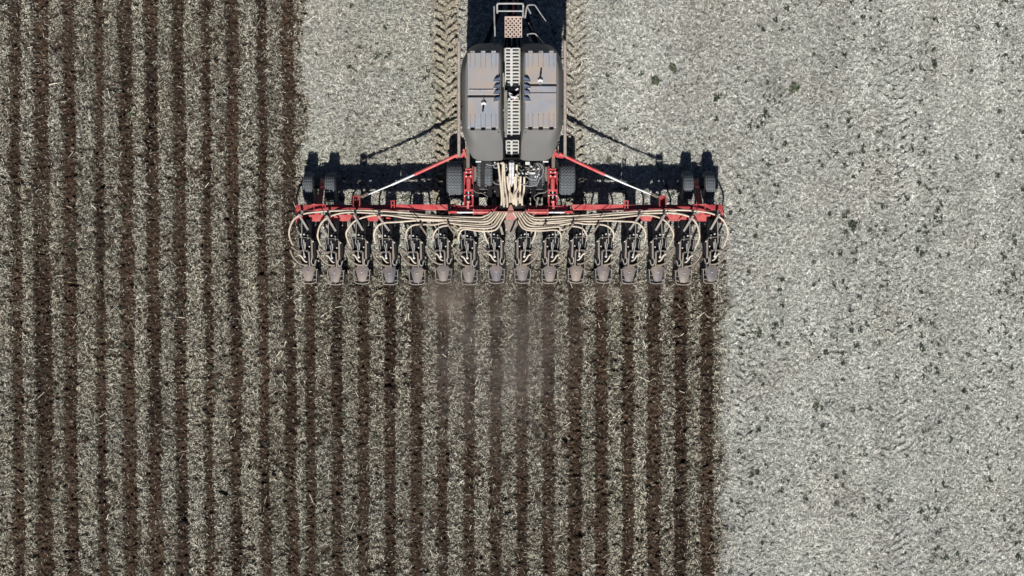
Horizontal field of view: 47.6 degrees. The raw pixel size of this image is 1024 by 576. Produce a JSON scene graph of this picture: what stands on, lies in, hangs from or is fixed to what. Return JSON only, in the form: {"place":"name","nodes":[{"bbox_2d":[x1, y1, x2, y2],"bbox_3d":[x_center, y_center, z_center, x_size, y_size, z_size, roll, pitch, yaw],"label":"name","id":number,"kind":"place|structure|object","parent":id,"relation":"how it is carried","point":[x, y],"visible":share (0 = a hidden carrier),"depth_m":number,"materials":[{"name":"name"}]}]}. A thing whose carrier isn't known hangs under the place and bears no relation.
{"place":"outdoors","nodes":[
{"label":"outdoors","id":0,"kind":"place"},
{"bbox_2d":[0,0,1023,575],"bbox_3d":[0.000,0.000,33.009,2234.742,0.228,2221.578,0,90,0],"label":"ground","id":1,"kind":"structure","parent":0,"point":[44,320],"depth_m":33.01,"materials":[{"name":"soil"}]},
{"bbox_2d":[0,0,728,575],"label":"soil clods","id":2,"kind":"object","parent":1,"relation":"on","point":[258,276],"visible":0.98,"depth_m":33.01,"materials":[{"name":"brown soil"}]},
{"bbox_2d":[288,0,728,284],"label":"air seeder","id":3,"kind":"object","parent":1,"relation":"on","point":[532,79],"visible":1,"depth_m":31.94,"materials":[{"name":"grey metal"}]},
{"bbox_2d":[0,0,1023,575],"bbox_3d":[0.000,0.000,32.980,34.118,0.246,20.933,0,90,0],"label":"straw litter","id":4,"kind":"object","parent":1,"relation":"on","point":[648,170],"visible":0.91,"depth_m":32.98,"materials":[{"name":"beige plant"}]},
{"bbox_2d":[2,0,1023,575],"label":"weed seedlings","id":5,"kind":"object","parent":1,"relation":"on","point":[852,226],"visible":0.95,"depth_m":32.96,"materials":[{"name":"green plant"}]},
{"bbox_2d":[651,77,660,85],"bbox_3d":[4.057,-5.852,32.946,0.280,0.052,0.256,31,90,0],"label":"weed plant","id":6,"kind":"object","parent":1,"relation":"on","point":[655,80],"visible":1,"depth_m":32.94,"materials":[{"name":"green plant"}]},
{"bbox_2d":[668,63,678,72],"bbox_3d":[4.561,-6.233,32.958,0.261,0.044,0.344,-32,90,0],"label":"weed plant","id":7,"kind":"object","parent":1,"relation":"on","point":[672,68],"visible":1,"depth_m":32.95,"materials":[{"name":"green plant"}]},
{"bbox_2d":[786,81,799,92],"bbox_3d":[7.980,-5.651,32.947,0.302,0.062,0.346,41,90,0],"label":"weed plant","id":8,"kind":"object","parent":1,"relation":"on","point":[794,88],"visible":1,"depth_m":32.94,"materials":[{"name":"green plant"}]},
{"bbox_2d":[813,401,819,411],"bbox_3d":[8.630,3.371,32.954,0.211,0.040,0.329,0,90,0],"label":"weed plant","id":9,"kind":"object","parent":1,"relation":"on","point":[816,404],"visible":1,"depth_m":32.95,"materials":[{"name":"green plant"}]}
]}

